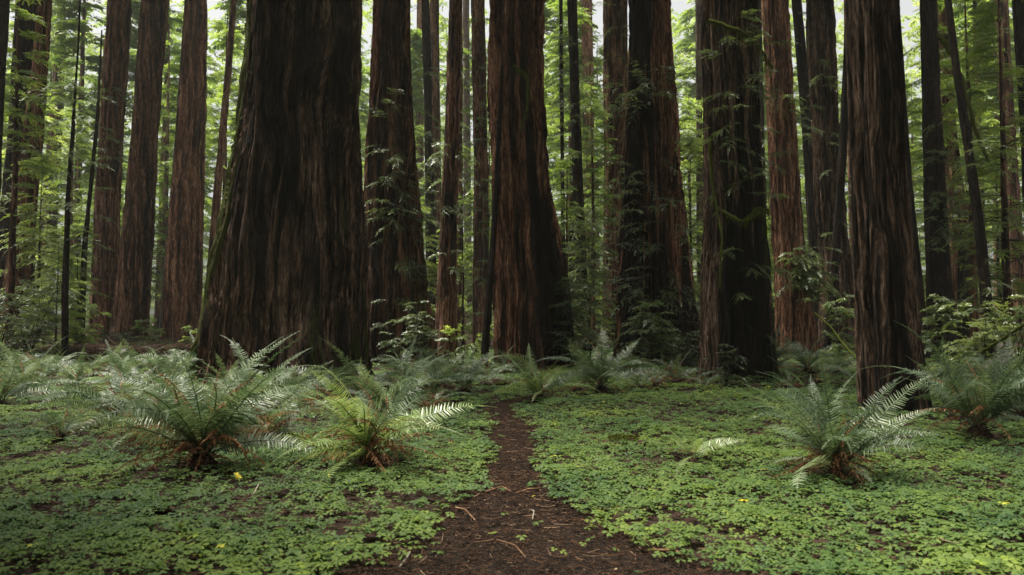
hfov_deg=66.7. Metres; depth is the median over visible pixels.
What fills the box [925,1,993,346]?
redwood tree
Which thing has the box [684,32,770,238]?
conifer tree
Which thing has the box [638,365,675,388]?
sword fern
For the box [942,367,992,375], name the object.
fallen log
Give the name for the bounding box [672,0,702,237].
conifer tree
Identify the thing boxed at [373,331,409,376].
shrub
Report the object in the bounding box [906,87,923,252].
conifer tree
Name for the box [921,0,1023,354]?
conifer tree
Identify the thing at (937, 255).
redwood tree
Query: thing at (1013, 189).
redwood tree
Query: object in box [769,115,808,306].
conifer tree
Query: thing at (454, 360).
sword fern
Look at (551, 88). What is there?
conifer tree
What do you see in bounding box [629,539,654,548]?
stick
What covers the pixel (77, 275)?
broadleaf tree
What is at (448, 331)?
shrub
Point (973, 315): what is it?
conifer tree
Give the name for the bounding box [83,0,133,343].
redwood tree
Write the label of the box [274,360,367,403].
sword fern
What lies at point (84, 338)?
shrub
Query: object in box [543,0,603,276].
conifer tree
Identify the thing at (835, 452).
sword fern
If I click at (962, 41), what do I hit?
conifer tree
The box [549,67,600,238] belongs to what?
conifer tree
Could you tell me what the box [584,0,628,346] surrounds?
redwood tree
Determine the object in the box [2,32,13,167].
conifer tree
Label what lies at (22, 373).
sword fern
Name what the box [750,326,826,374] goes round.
sword fern
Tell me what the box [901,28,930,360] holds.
slender tree
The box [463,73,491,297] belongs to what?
conifer tree
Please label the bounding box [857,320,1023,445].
sword fern
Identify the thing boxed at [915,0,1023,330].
conifer tree
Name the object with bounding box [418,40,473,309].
conifer tree
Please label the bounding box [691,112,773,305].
conifer tree
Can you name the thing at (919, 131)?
conifer tree
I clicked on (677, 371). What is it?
sword fern
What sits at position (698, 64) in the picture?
slender tree
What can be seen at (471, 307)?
conifer tree
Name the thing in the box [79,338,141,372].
sword fern
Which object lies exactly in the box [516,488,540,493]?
stick
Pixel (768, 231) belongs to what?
broadleaf tree
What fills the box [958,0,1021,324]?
conifer tree
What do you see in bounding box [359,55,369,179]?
conifer tree
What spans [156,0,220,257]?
conifer tree
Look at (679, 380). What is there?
fallen log
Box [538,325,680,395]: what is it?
sword fern
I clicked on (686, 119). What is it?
broadleaf tree
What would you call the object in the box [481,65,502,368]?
snag
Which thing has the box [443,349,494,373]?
sword fern
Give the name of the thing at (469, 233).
conifer tree
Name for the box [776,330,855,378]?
sword fern
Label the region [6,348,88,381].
sword fern
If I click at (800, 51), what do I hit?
redwood tree
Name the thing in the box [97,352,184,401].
sword fern
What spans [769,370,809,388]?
sword fern
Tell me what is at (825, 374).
sword fern
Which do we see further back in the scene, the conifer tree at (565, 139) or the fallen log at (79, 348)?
the conifer tree at (565, 139)
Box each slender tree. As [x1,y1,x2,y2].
[11,0,116,366]
[54,30,133,344]
[208,0,236,256]
[544,0,587,256]
[688,0,702,325]
[759,0,773,284]
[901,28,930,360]
[942,0,1013,355]
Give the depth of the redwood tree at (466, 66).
85.65 m
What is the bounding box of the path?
[382,401,708,574]
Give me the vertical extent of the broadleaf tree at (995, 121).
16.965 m
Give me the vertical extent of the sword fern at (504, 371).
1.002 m
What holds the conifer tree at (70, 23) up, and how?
on the ground
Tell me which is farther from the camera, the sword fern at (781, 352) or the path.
the sword fern at (781, 352)
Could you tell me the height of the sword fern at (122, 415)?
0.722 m
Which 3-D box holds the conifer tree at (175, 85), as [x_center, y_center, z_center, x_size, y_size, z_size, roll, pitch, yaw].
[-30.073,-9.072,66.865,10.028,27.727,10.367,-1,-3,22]
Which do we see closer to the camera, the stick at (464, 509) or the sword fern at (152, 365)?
the stick at (464, 509)
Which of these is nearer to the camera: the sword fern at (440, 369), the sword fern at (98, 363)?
the sword fern at (440, 369)
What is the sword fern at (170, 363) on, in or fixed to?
on the ground
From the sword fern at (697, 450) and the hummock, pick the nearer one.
the sword fern at (697, 450)
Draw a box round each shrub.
[0,273,95,366]
[0,291,47,366]
[54,301,111,344]
[82,330,156,345]
[131,319,164,344]
[179,325,196,353]
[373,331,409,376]
[383,300,443,369]
[435,334,479,374]
[440,324,493,361]
[649,329,699,366]
[698,343,749,385]
[820,294,854,358]
[934,295,1023,368]
[965,305,1023,377]
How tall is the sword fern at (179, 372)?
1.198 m
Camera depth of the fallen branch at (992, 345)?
19.50 m
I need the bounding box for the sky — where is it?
[1,0,1023,323]
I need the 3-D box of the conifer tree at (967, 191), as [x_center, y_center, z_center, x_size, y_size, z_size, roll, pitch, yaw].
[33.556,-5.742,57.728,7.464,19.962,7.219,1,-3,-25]
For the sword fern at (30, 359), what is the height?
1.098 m
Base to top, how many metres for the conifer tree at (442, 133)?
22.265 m
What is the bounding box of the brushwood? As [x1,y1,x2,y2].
[25,328,195,360]
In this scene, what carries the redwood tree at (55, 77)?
on the ground
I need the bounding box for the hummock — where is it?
[599,433,653,451]
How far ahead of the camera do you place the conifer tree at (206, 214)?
118.19 m
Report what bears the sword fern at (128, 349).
on the ground
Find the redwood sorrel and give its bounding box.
[0,339,1023,574]
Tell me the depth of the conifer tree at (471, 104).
113.36 m
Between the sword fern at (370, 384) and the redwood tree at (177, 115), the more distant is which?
the redwood tree at (177, 115)
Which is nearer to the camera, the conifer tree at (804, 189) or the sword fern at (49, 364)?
the sword fern at (49, 364)
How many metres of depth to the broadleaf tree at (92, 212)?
55.62 m
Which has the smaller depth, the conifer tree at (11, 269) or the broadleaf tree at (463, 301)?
the conifer tree at (11, 269)
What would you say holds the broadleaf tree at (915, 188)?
on the ground
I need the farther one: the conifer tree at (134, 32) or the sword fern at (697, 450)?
the conifer tree at (134, 32)
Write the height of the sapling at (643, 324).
2.250 m
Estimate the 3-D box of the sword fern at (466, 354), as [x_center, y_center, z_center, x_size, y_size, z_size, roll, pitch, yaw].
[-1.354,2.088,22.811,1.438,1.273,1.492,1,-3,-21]
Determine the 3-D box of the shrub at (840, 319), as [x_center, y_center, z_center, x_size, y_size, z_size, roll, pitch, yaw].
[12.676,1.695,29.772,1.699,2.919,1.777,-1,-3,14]
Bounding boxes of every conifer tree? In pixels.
[0,0,79,355]
[2,0,78,238]
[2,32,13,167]
[2,100,44,279]
[35,56,101,330]
[35,100,97,332]
[37,43,89,247]
[38,0,131,275]
[62,0,161,244]
[76,49,205,301]
[120,0,216,334]
[120,24,213,325]
[124,132,160,305]
[152,137,213,287]
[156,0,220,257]
[163,105,226,297]
[170,57,232,289]
[201,14,244,305]
[205,0,246,196]
[358,66,369,185]
[359,0,369,153]
[359,13,369,180]
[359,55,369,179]
[363,28,441,214]
[415,125,424,230]
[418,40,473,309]
[418,123,444,231]
[440,22,490,323]
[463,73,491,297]
[463,118,491,336]
[464,0,568,223]
[465,133,493,325]
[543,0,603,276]
[544,0,603,233]
[544,0,603,338]
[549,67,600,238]
[551,149,590,352]
[564,85,622,347]
[565,44,603,332]
[569,93,604,320]
[595,138,603,327]
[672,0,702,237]
[677,97,696,302]
[682,167,695,252]
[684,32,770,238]
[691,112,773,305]
[698,47,807,300]
[763,14,806,238]
[763,46,806,329]
[763,50,808,276]
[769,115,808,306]
[773,127,807,304]
[804,59,847,251]
[838,90,848,228]
[903,0,1017,308]
[905,74,923,220]
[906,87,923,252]
[906,95,924,256]
[914,92,1000,289]
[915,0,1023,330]
[918,0,1023,353]
[919,0,1021,239]
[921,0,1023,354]
[921,82,1002,310]
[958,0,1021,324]
[965,0,1019,328]
[989,0,1023,252]
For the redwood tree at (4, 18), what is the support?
on the ground
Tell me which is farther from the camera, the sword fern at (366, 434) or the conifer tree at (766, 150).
the conifer tree at (766, 150)
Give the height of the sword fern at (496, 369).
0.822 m
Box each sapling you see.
[545,275,599,366]
[561,219,617,353]
[618,299,684,365]
[919,294,968,361]
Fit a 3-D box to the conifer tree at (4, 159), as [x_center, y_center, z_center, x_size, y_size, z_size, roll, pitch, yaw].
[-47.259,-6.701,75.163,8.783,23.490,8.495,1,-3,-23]
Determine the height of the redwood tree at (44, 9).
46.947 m
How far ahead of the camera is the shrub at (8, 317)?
23.98 m
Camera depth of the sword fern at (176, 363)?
16.43 m
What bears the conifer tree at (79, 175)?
on the ground
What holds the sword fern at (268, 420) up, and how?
on the ground
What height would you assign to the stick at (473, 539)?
0.034 m
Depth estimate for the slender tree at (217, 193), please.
49.35 m
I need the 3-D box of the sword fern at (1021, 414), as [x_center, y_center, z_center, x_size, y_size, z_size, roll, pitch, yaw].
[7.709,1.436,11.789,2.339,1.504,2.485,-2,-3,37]
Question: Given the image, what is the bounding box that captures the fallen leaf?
[234,472,241,480]
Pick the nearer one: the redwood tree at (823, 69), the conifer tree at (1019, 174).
the redwood tree at (823, 69)
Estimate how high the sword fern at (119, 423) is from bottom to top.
0.904 m
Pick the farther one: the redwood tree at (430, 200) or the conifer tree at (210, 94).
the conifer tree at (210, 94)
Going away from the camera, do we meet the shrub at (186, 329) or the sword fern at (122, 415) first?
the sword fern at (122, 415)
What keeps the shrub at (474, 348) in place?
on the ground
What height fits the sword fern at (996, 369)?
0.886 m
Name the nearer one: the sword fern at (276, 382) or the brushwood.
the sword fern at (276, 382)
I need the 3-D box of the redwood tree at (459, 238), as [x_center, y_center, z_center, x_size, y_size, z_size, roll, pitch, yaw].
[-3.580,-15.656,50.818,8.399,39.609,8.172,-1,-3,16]
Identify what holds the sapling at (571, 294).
on the ground
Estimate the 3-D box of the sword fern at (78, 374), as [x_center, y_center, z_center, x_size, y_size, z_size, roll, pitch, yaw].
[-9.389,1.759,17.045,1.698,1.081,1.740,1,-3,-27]
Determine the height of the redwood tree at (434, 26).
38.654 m
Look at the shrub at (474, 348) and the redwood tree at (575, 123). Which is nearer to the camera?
the shrub at (474, 348)
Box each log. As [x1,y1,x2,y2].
[32,344,191,361]
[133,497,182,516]
[479,378,525,388]
[653,378,701,386]
[781,380,847,390]
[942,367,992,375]
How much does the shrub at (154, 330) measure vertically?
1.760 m
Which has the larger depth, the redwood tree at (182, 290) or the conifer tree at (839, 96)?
the conifer tree at (839, 96)
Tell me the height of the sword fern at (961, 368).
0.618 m
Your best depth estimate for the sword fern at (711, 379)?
17.35 m
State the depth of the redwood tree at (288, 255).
16.63 m
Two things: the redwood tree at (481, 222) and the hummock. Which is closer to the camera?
the hummock
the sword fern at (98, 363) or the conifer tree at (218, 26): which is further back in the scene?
the conifer tree at (218, 26)
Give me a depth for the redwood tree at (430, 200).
45.23 m
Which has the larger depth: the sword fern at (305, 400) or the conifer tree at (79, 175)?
the conifer tree at (79, 175)
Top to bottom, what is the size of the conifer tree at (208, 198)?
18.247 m
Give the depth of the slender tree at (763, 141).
50.42 m
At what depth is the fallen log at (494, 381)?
17.28 m
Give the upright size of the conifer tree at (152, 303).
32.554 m
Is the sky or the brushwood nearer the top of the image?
the sky
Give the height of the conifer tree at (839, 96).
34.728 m
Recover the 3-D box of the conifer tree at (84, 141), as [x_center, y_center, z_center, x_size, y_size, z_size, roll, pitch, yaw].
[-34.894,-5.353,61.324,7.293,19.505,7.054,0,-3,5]
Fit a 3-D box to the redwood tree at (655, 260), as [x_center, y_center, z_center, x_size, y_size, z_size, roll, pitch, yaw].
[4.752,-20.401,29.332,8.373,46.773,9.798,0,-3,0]
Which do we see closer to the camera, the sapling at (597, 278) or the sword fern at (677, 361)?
the sword fern at (677, 361)
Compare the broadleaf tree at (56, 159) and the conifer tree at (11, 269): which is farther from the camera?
the broadleaf tree at (56, 159)
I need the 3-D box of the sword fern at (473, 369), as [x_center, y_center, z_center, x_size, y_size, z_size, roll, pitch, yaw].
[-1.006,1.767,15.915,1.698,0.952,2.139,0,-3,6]
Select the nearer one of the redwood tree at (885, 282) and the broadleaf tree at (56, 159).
the redwood tree at (885, 282)
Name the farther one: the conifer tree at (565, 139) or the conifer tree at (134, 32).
the conifer tree at (565, 139)
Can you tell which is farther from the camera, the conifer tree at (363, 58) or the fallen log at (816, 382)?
the conifer tree at (363, 58)
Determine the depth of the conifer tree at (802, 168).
72.33 m
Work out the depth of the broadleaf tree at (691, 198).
95.71 m
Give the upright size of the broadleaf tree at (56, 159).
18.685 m
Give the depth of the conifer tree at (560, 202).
34.16 m
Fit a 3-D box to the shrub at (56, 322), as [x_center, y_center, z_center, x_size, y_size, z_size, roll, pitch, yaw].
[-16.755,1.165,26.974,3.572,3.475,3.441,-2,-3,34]
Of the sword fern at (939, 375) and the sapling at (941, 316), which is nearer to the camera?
the sword fern at (939, 375)
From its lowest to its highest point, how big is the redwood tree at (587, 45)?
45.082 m
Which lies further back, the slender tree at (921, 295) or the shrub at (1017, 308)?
the slender tree at (921, 295)
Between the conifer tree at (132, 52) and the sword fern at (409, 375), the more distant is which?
the conifer tree at (132, 52)
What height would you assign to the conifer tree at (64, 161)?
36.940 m
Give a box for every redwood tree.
[0,0,9,193]
[0,0,36,302]
[0,0,51,351]
[34,0,65,335]
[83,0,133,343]
[107,0,167,342]
[158,0,184,338]
[161,0,207,340]
[185,0,373,392]
[361,0,442,364]
[410,0,446,325]
[413,0,463,264]
[415,0,424,256]
[426,0,480,358]
[437,16,472,343]
[457,0,491,346]
[463,0,472,333]
[487,0,577,369]
[547,0,615,351]
[570,0,703,361]
[581,0,596,333]
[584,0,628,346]
[674,0,801,380]
[761,0,845,350]
[791,0,818,341]
[806,0,854,350]
[844,0,852,262]
[845,0,931,416]
[913,0,995,355]
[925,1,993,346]
[990,0,1023,343]
[1012,0,1023,212]
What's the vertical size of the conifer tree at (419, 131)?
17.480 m
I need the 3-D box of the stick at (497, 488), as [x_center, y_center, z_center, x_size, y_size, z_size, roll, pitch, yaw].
[-0.120,1.828,7.054,0.242,0.037,0.108,0,-3,0]
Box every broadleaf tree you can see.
[0,154,94,345]
[1,103,93,340]
[26,224,97,359]
[42,224,110,345]
[60,186,124,317]
[82,144,158,302]
[421,207,439,327]
[436,194,492,345]
[464,123,586,273]
[675,81,702,303]
[680,137,703,318]
[680,154,696,280]
[766,216,774,305]
[772,177,849,313]
[910,144,925,297]
[917,225,952,292]
[963,119,1021,336]
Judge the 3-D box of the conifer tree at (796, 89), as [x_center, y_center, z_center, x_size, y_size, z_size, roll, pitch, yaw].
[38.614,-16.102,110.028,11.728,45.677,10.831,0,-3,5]
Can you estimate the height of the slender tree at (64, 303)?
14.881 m
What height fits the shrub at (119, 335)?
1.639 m
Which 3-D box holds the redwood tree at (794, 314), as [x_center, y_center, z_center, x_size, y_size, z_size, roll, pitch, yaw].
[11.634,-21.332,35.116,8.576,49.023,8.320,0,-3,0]
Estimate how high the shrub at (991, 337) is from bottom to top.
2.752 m
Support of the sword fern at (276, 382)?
on the ground
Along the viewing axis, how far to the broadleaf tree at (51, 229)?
29.92 m
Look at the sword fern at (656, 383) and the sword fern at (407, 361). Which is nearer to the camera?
the sword fern at (656, 383)
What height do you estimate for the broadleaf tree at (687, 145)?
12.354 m
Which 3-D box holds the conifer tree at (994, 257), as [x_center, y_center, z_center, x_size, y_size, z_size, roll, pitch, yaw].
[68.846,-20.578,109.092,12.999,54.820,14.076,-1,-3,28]
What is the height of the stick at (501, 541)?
0.039 m
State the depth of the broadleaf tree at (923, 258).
40.73 m
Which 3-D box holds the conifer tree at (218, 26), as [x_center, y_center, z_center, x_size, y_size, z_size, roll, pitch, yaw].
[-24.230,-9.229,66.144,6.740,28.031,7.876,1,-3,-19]
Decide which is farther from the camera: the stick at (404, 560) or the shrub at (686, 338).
the shrub at (686, 338)
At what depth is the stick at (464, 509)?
6.15 m
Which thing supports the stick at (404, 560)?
on the path
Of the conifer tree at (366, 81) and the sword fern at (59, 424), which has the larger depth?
the conifer tree at (366, 81)
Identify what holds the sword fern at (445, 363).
on the ground
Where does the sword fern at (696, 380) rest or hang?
on the ground
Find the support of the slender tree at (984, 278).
on the ground
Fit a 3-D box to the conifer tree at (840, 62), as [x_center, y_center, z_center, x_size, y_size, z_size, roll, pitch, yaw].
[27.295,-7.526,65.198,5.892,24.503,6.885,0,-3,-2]
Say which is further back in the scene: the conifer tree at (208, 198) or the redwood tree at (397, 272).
the conifer tree at (208, 198)
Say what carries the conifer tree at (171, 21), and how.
on the ground
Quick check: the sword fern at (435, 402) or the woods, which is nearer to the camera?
the sword fern at (435, 402)
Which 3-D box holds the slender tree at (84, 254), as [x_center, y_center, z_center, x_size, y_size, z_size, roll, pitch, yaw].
[-19.328,-4.311,35.766,2.642,15.640,2.726,-2,-3,31]
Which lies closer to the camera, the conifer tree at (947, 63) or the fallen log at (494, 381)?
the fallen log at (494, 381)
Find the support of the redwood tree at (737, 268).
on the ground
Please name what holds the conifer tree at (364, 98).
on the ground
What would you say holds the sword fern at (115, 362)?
on the ground
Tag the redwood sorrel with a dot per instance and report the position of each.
(301, 564)
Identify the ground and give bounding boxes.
[0,324,1023,574]
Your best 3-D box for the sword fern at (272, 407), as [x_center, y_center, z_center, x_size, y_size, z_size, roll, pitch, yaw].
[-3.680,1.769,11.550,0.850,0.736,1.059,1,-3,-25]
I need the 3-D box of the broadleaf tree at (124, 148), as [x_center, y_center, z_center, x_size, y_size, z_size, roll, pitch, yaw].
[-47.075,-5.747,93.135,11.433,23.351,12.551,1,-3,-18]
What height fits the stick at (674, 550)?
0.043 m
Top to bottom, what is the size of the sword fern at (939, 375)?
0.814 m
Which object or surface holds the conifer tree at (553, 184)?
on the ground
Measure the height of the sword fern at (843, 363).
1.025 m
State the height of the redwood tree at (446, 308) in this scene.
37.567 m
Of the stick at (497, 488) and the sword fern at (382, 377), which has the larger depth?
the sword fern at (382, 377)
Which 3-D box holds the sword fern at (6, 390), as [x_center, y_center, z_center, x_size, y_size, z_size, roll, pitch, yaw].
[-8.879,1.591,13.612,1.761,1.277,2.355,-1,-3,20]
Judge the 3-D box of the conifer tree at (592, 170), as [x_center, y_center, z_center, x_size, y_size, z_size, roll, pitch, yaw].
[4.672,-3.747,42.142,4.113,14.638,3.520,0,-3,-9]
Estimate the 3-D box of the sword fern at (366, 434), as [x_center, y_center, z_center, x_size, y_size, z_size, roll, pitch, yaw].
[-1.409,1.536,8.219,2.522,1.363,2.351,1,-3,-24]
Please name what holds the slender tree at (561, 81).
on the ground
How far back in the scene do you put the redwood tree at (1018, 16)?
36.42 m
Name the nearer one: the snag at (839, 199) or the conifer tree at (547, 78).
the snag at (839, 199)
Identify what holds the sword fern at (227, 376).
on the ground
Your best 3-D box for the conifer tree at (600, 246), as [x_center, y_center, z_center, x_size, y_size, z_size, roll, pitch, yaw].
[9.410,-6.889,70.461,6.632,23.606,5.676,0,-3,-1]
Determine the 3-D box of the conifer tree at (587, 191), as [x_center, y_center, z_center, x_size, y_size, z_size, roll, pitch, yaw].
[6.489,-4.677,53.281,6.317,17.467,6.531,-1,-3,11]
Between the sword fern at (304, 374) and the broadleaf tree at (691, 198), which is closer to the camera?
the sword fern at (304, 374)
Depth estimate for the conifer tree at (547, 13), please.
79.89 m
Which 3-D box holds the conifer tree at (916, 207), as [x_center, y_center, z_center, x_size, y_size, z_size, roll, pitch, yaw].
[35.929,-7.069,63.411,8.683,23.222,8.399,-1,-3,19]
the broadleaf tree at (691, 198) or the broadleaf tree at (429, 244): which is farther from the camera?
the broadleaf tree at (691, 198)
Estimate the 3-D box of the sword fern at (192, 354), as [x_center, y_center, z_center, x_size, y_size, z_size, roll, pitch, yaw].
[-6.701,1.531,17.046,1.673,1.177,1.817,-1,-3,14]
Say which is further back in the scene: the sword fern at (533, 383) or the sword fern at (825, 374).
the sword fern at (825, 374)
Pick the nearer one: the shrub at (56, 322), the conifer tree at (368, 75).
the shrub at (56, 322)
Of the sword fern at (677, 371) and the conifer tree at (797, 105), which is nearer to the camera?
the sword fern at (677, 371)
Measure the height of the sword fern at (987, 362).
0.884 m
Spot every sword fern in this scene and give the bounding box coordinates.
[0,336,94,398]
[0,341,52,366]
[0,346,69,409]
[0,349,46,384]
[4,388,113,441]
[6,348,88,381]
[12,337,76,372]
[31,364,185,430]
[39,387,234,453]
[43,345,113,390]
[70,339,153,386]
[72,333,330,481]
[75,346,123,378]
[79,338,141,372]
[89,397,143,442]
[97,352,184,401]
[103,348,206,402]
[105,337,174,370]
[130,348,187,378]
[133,346,200,378]
[154,354,187,374]
[166,335,321,427]
[171,356,267,392]
[174,333,196,368]
[199,378,334,446]
[219,350,341,409]
[261,381,288,419]
[262,366,496,488]
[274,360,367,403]
[285,382,337,417]
[306,338,420,399]
[311,352,461,424]
[361,347,493,400]
[371,337,427,375]
[387,347,435,380]
[403,345,443,370]
[414,348,469,368]
[418,348,473,386]
[419,385,481,409]
[428,352,501,395]
[443,339,482,370]
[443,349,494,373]
[459,355,521,379]
[476,342,535,375]
[480,345,602,402]
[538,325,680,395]
[608,369,670,391]
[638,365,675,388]
[640,430,755,471]
[650,357,706,378]
[662,354,680,375]
[675,367,719,383]
[685,370,726,390]
[739,352,953,498]
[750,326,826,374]
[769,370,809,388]
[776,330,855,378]
[803,362,849,386]
[806,342,856,375]
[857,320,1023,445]
[926,361,947,383]
[929,359,986,377]
[930,333,1023,421]
[930,360,995,383]
[957,350,996,367]
[958,355,1018,386]
[975,353,1022,374]
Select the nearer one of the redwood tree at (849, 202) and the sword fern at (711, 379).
the sword fern at (711, 379)
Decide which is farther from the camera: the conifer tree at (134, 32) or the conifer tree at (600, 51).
the conifer tree at (600, 51)
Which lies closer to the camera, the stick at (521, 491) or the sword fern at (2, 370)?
the stick at (521, 491)
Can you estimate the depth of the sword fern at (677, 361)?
20.68 m
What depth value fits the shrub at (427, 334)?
22.88 m
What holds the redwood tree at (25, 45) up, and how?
on the ground
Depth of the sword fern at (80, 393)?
11.06 m
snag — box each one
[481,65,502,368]
[821,11,847,352]
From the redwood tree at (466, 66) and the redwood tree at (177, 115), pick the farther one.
the redwood tree at (466, 66)
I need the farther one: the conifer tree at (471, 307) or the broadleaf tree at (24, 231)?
the conifer tree at (471, 307)
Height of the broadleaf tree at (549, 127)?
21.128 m
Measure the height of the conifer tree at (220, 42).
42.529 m
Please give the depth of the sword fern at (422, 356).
22.47 m
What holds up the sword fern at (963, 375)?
on the ground
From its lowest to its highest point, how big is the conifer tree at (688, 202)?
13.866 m
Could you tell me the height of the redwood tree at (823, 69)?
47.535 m
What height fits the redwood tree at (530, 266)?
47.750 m
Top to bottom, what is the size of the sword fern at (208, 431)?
1.629 m
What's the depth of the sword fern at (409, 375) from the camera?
16.78 m
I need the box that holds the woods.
[1,0,1022,329]
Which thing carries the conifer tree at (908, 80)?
on the ground
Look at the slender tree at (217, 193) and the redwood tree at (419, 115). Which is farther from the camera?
the redwood tree at (419, 115)
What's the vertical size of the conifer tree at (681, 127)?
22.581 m
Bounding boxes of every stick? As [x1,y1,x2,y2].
[399,551,410,567]
[455,507,474,520]
[459,526,478,554]
[472,539,525,557]
[485,486,511,491]
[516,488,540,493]
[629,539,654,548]
[651,549,688,559]
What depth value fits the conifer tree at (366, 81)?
92.22 m
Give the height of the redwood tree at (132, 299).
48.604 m
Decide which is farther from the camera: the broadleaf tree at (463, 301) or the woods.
the woods
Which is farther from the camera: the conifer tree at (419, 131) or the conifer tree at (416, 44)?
the conifer tree at (416, 44)
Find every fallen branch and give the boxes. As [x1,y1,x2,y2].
[815,312,855,358]
[981,323,1023,354]
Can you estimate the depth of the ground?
7.07 m
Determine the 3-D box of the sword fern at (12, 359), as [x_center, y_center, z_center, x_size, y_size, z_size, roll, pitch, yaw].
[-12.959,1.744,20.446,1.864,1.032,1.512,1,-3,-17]
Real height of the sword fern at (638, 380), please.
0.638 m
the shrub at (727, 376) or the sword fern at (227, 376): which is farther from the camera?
the shrub at (727, 376)
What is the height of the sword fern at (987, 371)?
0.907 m
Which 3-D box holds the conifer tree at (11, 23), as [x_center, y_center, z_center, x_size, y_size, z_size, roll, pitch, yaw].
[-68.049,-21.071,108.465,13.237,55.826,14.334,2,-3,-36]
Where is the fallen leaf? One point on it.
(237, 476)
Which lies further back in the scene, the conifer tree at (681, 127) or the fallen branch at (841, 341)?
the conifer tree at (681, 127)
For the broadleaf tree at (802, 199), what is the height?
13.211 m

